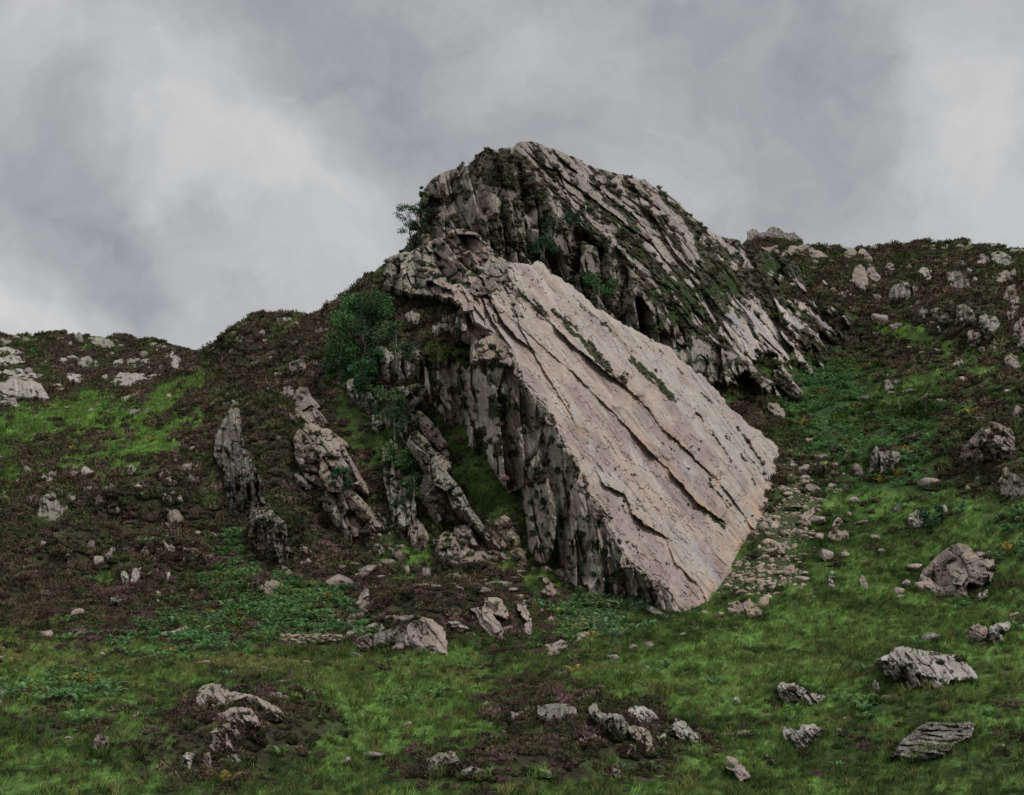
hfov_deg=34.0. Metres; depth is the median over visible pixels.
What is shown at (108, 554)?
boulder
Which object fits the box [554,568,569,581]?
rock outcrop
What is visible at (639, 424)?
rock slab
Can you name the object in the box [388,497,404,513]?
bush
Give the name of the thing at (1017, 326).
rock
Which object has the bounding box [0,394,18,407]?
rock outcrop
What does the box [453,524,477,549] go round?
rock outcrop
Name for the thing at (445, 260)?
shoulder crag
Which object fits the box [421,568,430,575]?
boulder
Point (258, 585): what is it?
rock outcrop
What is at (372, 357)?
tree
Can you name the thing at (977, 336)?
rock outcrop
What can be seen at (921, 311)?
rock outcrop
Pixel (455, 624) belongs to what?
rock outcrop
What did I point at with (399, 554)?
boulder
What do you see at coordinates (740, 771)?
boulder
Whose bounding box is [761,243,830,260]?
rock outcrop
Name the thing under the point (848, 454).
rock outcrop
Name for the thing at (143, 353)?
boulder
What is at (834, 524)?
rock outcrop
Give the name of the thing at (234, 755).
rock outcrop
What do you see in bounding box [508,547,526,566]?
rock outcrop
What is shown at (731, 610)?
boulder
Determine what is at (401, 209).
tree
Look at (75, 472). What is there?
rock outcrop
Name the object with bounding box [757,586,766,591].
boulder
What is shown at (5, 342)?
rock outcrop
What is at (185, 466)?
boulder
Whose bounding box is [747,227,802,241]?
rock outcrop
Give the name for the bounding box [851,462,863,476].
rock outcrop
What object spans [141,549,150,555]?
boulder
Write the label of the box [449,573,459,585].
rock outcrop
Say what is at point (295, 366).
rock cliff
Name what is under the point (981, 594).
rock outcrop
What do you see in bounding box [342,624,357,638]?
rock outcrop
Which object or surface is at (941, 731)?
rock outcrop
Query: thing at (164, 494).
rock outcrop
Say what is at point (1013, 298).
rock
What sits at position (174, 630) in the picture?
rock outcrop
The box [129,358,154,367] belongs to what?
rock outcrop
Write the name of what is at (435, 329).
rock outcrop
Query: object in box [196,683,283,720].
rock outcrop
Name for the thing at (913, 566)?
boulder
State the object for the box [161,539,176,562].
rock outcrop
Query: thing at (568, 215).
bush
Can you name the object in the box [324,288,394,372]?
tree
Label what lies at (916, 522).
rock outcrop
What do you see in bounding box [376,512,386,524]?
rock outcrop
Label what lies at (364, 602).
rock outcrop
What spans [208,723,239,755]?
rock outcrop
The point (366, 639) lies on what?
rock outcrop
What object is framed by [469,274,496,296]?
rock outcrop
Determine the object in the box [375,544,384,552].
rock outcrop
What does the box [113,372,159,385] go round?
rock
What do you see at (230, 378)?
heather
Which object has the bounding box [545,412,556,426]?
rock outcrop
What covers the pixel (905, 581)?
boulder
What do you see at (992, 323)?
rock
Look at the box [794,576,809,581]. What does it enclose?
boulder
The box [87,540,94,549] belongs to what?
boulder
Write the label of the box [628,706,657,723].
rock outcrop
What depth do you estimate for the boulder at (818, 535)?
141.56 m
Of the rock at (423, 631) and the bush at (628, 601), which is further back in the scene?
the bush at (628, 601)
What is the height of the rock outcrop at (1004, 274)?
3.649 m
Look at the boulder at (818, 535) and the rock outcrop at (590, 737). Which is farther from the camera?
the boulder at (818, 535)
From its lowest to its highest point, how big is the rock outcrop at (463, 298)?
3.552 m
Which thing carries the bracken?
on the ground at (584, 769)
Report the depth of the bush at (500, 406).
144.95 m
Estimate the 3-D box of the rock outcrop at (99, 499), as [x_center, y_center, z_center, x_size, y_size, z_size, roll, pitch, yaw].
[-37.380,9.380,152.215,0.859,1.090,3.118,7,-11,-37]
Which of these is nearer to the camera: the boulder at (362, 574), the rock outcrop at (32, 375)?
the boulder at (362, 574)
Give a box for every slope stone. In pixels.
[71,608,83,614]
[914,581,932,590]
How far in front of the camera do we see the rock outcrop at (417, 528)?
138.90 m
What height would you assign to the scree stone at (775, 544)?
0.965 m
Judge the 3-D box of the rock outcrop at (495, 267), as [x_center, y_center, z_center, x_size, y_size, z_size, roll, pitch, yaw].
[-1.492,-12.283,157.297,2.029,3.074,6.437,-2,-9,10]
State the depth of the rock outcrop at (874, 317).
212.99 m
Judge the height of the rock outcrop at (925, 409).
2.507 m
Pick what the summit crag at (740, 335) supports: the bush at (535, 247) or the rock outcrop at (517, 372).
the bush at (535, 247)
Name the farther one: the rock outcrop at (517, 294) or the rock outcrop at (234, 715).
the rock outcrop at (517, 294)
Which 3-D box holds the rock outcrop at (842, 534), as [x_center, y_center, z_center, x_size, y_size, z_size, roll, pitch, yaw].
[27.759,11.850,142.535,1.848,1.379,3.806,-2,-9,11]
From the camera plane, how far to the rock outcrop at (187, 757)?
63.90 m
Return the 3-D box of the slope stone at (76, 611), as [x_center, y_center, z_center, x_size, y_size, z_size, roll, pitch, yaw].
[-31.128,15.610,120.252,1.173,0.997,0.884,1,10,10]
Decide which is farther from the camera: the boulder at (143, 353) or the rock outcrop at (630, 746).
the boulder at (143, 353)
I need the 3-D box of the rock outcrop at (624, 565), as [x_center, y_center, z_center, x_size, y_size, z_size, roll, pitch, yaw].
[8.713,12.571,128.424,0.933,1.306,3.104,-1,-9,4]
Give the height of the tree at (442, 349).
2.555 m
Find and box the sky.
[0,0,1023,349]
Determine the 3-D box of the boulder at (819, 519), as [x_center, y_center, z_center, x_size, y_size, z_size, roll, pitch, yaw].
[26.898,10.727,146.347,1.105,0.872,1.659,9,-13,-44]
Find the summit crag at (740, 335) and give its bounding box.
[416,141,851,401]
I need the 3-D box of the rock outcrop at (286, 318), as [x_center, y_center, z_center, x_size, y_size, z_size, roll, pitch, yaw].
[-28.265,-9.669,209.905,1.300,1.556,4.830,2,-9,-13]
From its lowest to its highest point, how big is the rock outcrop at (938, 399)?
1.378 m
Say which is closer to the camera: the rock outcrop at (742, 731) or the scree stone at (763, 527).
the rock outcrop at (742, 731)
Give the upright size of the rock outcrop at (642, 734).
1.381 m
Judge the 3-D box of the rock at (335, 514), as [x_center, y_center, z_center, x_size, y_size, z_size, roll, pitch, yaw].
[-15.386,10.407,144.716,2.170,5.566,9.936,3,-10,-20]
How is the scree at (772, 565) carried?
on the ground at (584, 769)
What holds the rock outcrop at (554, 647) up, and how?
on the ground at (584, 769)
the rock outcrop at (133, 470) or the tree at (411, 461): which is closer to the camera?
the tree at (411, 461)
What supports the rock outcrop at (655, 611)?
on the ground at (584, 769)
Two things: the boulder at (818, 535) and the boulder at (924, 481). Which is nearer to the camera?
the boulder at (818, 535)
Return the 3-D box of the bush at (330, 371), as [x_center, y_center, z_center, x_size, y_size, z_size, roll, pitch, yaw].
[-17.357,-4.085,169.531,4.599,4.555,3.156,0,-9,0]
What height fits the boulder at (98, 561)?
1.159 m
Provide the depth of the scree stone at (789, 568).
133.09 m
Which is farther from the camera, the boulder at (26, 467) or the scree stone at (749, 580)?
the boulder at (26, 467)
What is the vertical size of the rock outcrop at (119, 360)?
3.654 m
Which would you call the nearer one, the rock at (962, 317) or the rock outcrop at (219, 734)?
the rock outcrop at (219, 734)
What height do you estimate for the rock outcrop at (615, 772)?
0.691 m
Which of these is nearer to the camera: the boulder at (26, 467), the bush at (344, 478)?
the bush at (344, 478)
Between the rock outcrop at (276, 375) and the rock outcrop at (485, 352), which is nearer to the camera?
the rock outcrop at (485, 352)
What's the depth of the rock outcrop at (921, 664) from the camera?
87.27 m
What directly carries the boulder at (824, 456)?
on the ground at (584, 769)
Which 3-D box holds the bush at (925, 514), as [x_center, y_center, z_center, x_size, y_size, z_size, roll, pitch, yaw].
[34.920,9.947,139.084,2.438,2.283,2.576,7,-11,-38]
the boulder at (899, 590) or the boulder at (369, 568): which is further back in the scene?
the boulder at (369, 568)
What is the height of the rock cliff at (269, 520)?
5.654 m
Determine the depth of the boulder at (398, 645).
107.68 m
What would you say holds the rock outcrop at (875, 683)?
on the ground at (584, 769)
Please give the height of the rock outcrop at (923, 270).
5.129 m
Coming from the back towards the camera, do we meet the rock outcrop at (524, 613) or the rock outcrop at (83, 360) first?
the rock outcrop at (83, 360)
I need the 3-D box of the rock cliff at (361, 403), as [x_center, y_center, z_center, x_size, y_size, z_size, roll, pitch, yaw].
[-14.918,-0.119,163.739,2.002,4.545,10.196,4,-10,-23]
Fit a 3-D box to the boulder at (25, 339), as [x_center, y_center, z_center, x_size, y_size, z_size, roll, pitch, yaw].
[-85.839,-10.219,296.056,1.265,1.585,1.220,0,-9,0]
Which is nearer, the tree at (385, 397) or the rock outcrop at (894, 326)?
the tree at (385, 397)
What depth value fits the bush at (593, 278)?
178.04 m
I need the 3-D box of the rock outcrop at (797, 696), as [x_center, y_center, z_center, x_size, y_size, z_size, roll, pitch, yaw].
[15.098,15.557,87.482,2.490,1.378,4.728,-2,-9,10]
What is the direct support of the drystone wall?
on the ground at (584, 769)
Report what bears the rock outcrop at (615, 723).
on the ground at (584, 769)
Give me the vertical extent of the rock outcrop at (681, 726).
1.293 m
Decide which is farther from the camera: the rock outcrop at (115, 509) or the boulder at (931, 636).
the rock outcrop at (115, 509)
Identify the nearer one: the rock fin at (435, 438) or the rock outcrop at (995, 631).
the rock outcrop at (995, 631)
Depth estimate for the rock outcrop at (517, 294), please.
155.41 m
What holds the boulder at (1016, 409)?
on the ground at (584, 769)
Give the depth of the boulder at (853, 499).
151.01 m
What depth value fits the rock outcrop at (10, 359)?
275.80 m
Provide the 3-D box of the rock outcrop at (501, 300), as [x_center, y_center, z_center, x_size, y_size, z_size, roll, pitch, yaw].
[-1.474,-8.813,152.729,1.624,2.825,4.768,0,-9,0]
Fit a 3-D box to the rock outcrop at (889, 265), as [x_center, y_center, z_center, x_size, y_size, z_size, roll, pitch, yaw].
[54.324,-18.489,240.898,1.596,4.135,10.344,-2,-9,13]
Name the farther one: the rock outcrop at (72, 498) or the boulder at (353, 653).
the rock outcrop at (72, 498)
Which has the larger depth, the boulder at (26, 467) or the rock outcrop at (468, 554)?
the boulder at (26, 467)
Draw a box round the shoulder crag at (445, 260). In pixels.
[384,229,510,307]
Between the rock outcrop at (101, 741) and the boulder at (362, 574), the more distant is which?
the boulder at (362, 574)
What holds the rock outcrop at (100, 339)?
on the ground at (584, 769)
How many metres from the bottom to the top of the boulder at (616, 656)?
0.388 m
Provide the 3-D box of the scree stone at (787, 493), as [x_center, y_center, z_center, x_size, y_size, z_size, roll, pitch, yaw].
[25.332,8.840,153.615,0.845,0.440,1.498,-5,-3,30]
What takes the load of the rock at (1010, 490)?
on the ground at (584, 769)
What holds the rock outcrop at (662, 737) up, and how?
on the ground at (584, 769)
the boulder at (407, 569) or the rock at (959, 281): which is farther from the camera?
the rock at (959, 281)
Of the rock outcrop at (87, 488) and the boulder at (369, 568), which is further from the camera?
the rock outcrop at (87, 488)
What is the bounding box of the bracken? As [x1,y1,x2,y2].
[0,224,1023,783]
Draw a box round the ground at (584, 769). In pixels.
[0,221,1023,794]
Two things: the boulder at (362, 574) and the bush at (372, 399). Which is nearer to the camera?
the boulder at (362, 574)
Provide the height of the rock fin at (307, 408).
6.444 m
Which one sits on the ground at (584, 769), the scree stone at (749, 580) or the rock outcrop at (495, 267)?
the scree stone at (749, 580)
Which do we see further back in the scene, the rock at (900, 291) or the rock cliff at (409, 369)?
the rock at (900, 291)
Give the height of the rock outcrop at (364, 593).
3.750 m
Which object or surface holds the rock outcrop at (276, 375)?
on the ground at (584, 769)
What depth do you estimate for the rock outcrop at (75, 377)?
253.33 m
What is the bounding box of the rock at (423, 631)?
[406,617,447,655]
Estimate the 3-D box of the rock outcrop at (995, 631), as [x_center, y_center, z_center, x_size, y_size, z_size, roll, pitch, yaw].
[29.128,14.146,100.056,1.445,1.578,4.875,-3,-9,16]
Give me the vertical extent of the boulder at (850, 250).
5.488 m
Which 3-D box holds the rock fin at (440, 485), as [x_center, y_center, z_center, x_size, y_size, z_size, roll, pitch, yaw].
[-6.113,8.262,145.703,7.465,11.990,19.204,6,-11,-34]
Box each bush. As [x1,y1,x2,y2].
[318,335,359,378]
[328,465,353,496]
[364,386,389,407]
[382,453,403,470]
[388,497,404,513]
[497,393,508,418]
[528,232,557,253]
[541,218,559,232]
[561,209,582,225]
[582,271,616,296]
[619,596,648,610]
[914,504,947,526]
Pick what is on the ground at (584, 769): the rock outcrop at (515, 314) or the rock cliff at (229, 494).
the rock cliff at (229, 494)
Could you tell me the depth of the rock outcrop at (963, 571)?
121.36 m
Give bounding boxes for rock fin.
[283,385,293,396]
[290,387,328,427]
[294,422,382,540]
[407,431,500,549]
[417,410,451,465]
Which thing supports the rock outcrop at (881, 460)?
on the ground at (584, 769)
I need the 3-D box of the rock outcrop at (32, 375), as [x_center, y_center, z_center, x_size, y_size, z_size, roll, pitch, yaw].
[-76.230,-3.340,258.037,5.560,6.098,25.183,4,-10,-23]
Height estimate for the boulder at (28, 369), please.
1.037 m
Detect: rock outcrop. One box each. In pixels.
[0,337,11,343]
[0,346,24,354]
[0,355,24,365]
[0,368,39,380]
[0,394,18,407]
[46,466,56,481]
[57,373,87,386]
[65,553,73,563]
[66,492,75,504]
[69,465,78,475]
[77,356,103,368]
[81,466,92,474]
[81,486,91,491]
[90,336,114,347]
[91,732,114,752]
[96,495,105,505]
[108,503,120,515]
[109,597,126,608]
[113,359,122,367]
[120,571,128,582]
[127,465,135,474]
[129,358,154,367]
[130,408,148,413]
[131,567,140,581]
[161,493,170,500]
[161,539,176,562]
[161,625,187,634]
[169,348,180,367]
[180,752,194,768]
[188,475,194,483]
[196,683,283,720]
[203,752,211,767]
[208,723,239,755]
[216,707,262,741]
[228,753,245,762]
[247,578,282,594]
[270,691,286,700]
[273,372,282,376]
[282,565,292,575]
[283,317,291,321]
[287,545,296,559]
[294,470,313,492]
[300,544,311,554]
[333,377,342,385]
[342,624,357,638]
[344,588,368,627]
[352,633,376,648]
[356,623,376,636]
[357,597,369,616]
[373,624,410,648]
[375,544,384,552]
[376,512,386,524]
[379,614,418,623]
[388,547,395,556]
[404,311,419,325]
[409,518,429,551]
[426,751,458,770]
[431,322,448,337]
[433,532,509,565]
[441,311,450,323]
[448,621,467,630]
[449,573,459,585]
[451,284,473,312]
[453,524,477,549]
[461,765,481,777]
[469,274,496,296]
[470,597,508,639]
[472,335,512,368]
[474,579,490,593]
[482,255,506,277]
[488,290,504,311]
[489,515,521,549]
[504,302,523,323]
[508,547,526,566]
[513,289,543,318]
[514,366,521,377]
[516,594,534,634]
[537,703,576,722]
[540,577,556,598]
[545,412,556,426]
[545,640,569,655]
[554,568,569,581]
[574,630,593,642]
[577,472,588,487]
[579,734,597,741]
[588,703,628,739]
[593,507,603,520]
[610,767,621,779]
[620,553,631,569]
[625,744,636,754]
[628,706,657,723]
[628,725,652,754]
[647,604,663,615]
[652,579,661,590]
[655,733,666,745]
[670,718,700,745]
[717,730,756,739]
[728,598,762,619]
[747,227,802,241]
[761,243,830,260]
[763,753,775,765]
[777,682,824,705]
[782,724,824,747]
[795,525,807,534]
[799,507,814,526]
[803,483,820,492]
[828,529,848,541]
[828,571,836,588]
[831,517,842,528]
[838,290,850,296]
[844,450,851,458]
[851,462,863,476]
[859,575,867,587]
[867,446,900,477]
[871,313,887,321]
[872,680,879,690]
[873,293,881,299]
[877,646,977,690]
[883,379,894,393]
[884,262,894,271]
[889,322,901,330]
[890,721,975,761]
[892,505,899,511]
[907,509,923,527]
[912,283,918,293]
[918,308,927,318]
[918,543,994,598]
[919,267,931,279]
[921,392,930,411]
[934,398,944,409]
[954,360,962,367]
[959,422,1015,464]
[965,623,988,642]
[967,330,980,347]
[975,589,987,600]
[977,254,988,264]
[988,621,1010,644]
[991,270,1012,282]
[1004,354,1020,368]
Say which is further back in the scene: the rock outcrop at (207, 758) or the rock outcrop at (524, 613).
the rock outcrop at (524, 613)
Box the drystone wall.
[279,633,342,644]
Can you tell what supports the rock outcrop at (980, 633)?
on the ground at (584, 769)
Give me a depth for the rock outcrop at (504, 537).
138.14 m
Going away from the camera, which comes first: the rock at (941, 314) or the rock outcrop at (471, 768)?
the rock outcrop at (471, 768)
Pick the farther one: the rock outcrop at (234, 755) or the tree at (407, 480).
the tree at (407, 480)
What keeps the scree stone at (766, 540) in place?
on the ground at (584, 769)
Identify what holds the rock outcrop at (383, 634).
on the ground at (584, 769)
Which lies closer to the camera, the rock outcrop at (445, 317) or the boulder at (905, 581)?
the boulder at (905, 581)
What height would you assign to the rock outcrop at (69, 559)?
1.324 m
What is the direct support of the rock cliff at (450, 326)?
on the ground at (584, 769)
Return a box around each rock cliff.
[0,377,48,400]
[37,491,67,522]
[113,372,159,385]
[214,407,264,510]
[223,473,243,518]
[245,497,269,511]
[248,507,288,563]
[288,358,305,374]
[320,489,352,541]
[346,379,375,413]
[372,414,383,432]
[374,346,421,383]
[381,383,437,413]
[382,439,405,543]
[396,478,416,538]
[398,408,418,439]
[448,309,463,343]
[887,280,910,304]
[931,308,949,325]
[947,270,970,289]
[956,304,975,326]
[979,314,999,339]
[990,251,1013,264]
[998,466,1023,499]
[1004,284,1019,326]
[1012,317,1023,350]
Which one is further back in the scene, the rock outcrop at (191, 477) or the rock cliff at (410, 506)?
the rock outcrop at (191, 477)
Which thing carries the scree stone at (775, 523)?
on the ground at (584, 769)
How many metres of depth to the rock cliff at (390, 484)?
145.37 m
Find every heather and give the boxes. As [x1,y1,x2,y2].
[0,146,1023,756]
[0,495,1023,794]
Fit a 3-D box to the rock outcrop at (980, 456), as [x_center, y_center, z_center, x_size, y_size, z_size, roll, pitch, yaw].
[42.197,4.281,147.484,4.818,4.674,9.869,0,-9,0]
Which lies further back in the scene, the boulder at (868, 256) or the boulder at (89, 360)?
the boulder at (89, 360)
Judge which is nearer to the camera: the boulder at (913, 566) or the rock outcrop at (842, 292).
the boulder at (913, 566)
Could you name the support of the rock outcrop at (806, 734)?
on the ground at (584, 769)
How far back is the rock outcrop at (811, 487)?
154.43 m
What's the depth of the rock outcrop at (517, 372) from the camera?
143.23 m
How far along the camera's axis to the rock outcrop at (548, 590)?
129.95 m
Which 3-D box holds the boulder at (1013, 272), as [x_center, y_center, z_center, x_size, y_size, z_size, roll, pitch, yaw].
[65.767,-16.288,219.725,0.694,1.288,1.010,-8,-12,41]
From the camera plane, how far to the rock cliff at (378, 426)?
156.91 m
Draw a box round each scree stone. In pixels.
[745,577,755,583]
[759,525,768,531]
[760,554,770,558]
[762,538,770,543]
[770,521,779,528]
[770,539,781,547]
[783,492,793,495]
[783,566,795,571]
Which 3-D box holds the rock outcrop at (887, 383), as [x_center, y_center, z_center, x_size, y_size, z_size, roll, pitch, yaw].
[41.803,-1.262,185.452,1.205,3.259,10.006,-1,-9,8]
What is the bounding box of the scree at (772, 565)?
[0,269,1023,768]
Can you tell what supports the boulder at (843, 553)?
on the ground at (584, 769)
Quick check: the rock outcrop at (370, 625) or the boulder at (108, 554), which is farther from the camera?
the boulder at (108, 554)
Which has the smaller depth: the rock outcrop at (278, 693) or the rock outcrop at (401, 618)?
the rock outcrop at (278, 693)
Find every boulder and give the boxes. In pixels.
[22,336,29,341]
[23,367,32,372]
[23,465,29,471]
[40,630,52,636]
[67,355,77,358]
[74,332,82,342]
[86,358,92,363]
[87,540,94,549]
[94,556,103,569]
[105,551,113,559]
[140,351,147,356]
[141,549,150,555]
[167,509,183,523]
[182,463,191,470]
[325,574,353,587]
[347,652,362,657]
[354,572,368,578]
[358,565,376,574]
[364,751,384,756]
[380,559,394,565]
[392,643,403,649]
[394,550,403,560]
[405,565,409,573]
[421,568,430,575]
[490,581,508,586]
[540,566,552,573]
[607,654,618,659]
[643,641,653,647]
[726,608,734,614]
[726,756,750,781]
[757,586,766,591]
[757,596,768,607]
[767,403,784,417]
[783,570,791,576]
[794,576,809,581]
[799,464,809,470]
[809,515,825,524]
[815,533,823,539]
[819,454,828,459]
[820,549,833,561]
[838,551,849,556]
[844,247,856,257]
[848,496,858,502]
[852,264,867,291]
[858,248,871,259]
[860,396,869,401]
[866,263,880,282]
[893,587,903,594]
[902,579,910,585]
[906,564,922,569]
[917,477,939,487]
[921,633,940,641]
[1010,269,1015,275]
[1013,405,1021,415]
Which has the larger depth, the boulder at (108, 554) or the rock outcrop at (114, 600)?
the boulder at (108, 554)
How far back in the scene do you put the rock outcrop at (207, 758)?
63.65 m
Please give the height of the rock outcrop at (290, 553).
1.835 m
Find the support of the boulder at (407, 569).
on the ground at (584, 769)
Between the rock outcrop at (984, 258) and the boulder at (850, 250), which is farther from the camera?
the boulder at (850, 250)
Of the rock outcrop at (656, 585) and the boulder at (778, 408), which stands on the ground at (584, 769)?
the boulder at (778, 408)
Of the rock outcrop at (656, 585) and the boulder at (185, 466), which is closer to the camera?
the rock outcrop at (656, 585)
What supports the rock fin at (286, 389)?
on the ground at (584, 769)
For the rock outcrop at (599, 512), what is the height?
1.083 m
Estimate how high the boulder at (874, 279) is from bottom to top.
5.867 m
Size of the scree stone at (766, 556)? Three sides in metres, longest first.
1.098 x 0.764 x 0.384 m
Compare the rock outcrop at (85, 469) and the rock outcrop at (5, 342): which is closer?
the rock outcrop at (85, 469)
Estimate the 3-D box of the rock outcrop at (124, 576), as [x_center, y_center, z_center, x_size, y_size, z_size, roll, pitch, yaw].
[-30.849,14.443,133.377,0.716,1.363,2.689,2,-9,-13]
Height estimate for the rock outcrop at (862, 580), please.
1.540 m
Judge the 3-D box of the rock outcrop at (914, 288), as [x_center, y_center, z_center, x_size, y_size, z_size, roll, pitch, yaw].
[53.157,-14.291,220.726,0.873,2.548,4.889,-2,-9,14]
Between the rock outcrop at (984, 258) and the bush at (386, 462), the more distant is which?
the rock outcrop at (984, 258)
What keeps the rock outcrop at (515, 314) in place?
on the rock slab at (639, 424)
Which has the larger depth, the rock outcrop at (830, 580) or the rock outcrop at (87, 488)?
the rock outcrop at (87, 488)
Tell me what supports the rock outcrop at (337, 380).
on the ground at (584, 769)
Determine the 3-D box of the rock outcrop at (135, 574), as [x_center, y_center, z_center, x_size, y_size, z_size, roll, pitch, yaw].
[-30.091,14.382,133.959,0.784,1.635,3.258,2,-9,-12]
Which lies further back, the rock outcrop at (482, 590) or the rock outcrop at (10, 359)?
the rock outcrop at (10, 359)
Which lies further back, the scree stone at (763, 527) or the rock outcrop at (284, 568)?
the scree stone at (763, 527)
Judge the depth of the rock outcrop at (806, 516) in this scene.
146.87 m
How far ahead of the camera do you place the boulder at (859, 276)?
230.41 m
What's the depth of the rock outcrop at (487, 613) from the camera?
112.58 m
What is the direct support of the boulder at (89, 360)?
on the ground at (584, 769)
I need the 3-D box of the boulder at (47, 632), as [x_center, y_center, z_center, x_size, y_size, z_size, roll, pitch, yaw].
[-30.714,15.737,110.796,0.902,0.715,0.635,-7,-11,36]
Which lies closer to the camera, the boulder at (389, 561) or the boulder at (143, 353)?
the boulder at (389, 561)
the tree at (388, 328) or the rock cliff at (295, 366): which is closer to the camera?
the tree at (388, 328)
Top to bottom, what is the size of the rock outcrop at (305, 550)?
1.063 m
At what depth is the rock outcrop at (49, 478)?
166.78 m
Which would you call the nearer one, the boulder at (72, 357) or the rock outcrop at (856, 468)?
the rock outcrop at (856, 468)
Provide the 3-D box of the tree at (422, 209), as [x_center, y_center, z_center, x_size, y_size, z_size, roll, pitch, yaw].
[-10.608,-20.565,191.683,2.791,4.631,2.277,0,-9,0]
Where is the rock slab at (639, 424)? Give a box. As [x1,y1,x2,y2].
[421,260,778,612]
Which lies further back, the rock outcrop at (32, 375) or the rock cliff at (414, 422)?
the rock outcrop at (32, 375)
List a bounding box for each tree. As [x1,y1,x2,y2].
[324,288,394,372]
[346,346,384,394]
[370,318,421,367]
[371,385,407,428]
[380,394,410,439]
[381,442,419,476]
[392,202,428,247]
[398,471,424,503]
[407,198,429,237]
[424,339,450,367]
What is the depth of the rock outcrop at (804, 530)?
143.36 m
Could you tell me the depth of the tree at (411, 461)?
147.32 m
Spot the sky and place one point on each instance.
(176, 172)
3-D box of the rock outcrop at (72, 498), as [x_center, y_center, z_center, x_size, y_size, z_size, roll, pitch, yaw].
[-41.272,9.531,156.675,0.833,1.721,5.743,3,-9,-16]
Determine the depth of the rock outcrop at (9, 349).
285.14 m
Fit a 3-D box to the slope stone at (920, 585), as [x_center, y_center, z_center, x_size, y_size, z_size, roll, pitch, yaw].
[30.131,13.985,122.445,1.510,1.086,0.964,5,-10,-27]
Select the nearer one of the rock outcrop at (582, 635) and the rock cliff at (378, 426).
the rock outcrop at (582, 635)
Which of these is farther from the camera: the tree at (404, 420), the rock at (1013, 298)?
the rock at (1013, 298)
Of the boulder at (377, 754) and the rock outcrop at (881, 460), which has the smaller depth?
the boulder at (377, 754)
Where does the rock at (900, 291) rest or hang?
on the ground at (584, 769)
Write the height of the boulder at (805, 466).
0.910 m
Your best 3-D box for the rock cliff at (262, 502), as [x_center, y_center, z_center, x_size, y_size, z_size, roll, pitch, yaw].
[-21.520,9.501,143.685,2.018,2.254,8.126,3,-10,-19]
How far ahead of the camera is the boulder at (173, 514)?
147.42 m
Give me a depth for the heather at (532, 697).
83.57 m
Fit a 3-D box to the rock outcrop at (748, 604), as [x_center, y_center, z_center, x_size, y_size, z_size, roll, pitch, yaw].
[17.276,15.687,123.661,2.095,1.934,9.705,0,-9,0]
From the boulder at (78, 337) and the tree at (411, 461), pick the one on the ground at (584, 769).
the boulder at (78, 337)
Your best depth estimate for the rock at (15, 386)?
240.45 m
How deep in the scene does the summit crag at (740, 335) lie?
193.60 m
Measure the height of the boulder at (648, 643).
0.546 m
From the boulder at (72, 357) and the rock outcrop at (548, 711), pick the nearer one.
the rock outcrop at (548, 711)
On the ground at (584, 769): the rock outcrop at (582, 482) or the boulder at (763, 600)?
the boulder at (763, 600)
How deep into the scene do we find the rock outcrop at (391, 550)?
137.28 m
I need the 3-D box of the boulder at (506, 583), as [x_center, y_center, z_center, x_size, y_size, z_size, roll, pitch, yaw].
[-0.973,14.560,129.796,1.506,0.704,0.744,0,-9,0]
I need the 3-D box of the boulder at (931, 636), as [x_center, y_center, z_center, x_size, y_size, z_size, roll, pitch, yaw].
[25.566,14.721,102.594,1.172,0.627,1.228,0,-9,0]
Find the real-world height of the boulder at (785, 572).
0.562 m
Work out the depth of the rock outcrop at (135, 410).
200.19 m
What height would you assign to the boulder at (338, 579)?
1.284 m
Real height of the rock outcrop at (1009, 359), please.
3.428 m
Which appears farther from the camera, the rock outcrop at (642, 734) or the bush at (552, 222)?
the bush at (552, 222)
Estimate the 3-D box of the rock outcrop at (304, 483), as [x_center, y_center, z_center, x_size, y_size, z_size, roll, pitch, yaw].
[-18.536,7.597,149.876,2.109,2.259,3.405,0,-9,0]
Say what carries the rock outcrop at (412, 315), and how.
on the ground at (584, 769)
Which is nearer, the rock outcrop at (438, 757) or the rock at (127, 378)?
the rock outcrop at (438, 757)
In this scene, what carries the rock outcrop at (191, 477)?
on the ground at (584, 769)
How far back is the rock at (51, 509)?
152.25 m
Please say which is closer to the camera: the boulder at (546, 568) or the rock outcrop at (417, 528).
the boulder at (546, 568)
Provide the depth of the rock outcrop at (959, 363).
183.39 m
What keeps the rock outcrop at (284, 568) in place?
on the ground at (584, 769)
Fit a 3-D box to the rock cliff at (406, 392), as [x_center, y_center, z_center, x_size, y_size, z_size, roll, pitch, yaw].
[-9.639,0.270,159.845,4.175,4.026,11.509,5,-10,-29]
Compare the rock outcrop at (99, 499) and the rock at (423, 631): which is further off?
the rock outcrop at (99, 499)
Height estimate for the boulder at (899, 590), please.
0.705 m
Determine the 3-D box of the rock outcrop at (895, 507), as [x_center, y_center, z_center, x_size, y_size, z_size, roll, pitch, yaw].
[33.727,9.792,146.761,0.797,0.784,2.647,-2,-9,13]
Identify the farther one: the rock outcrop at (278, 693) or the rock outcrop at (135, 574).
the rock outcrop at (135, 574)
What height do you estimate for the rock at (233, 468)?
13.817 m

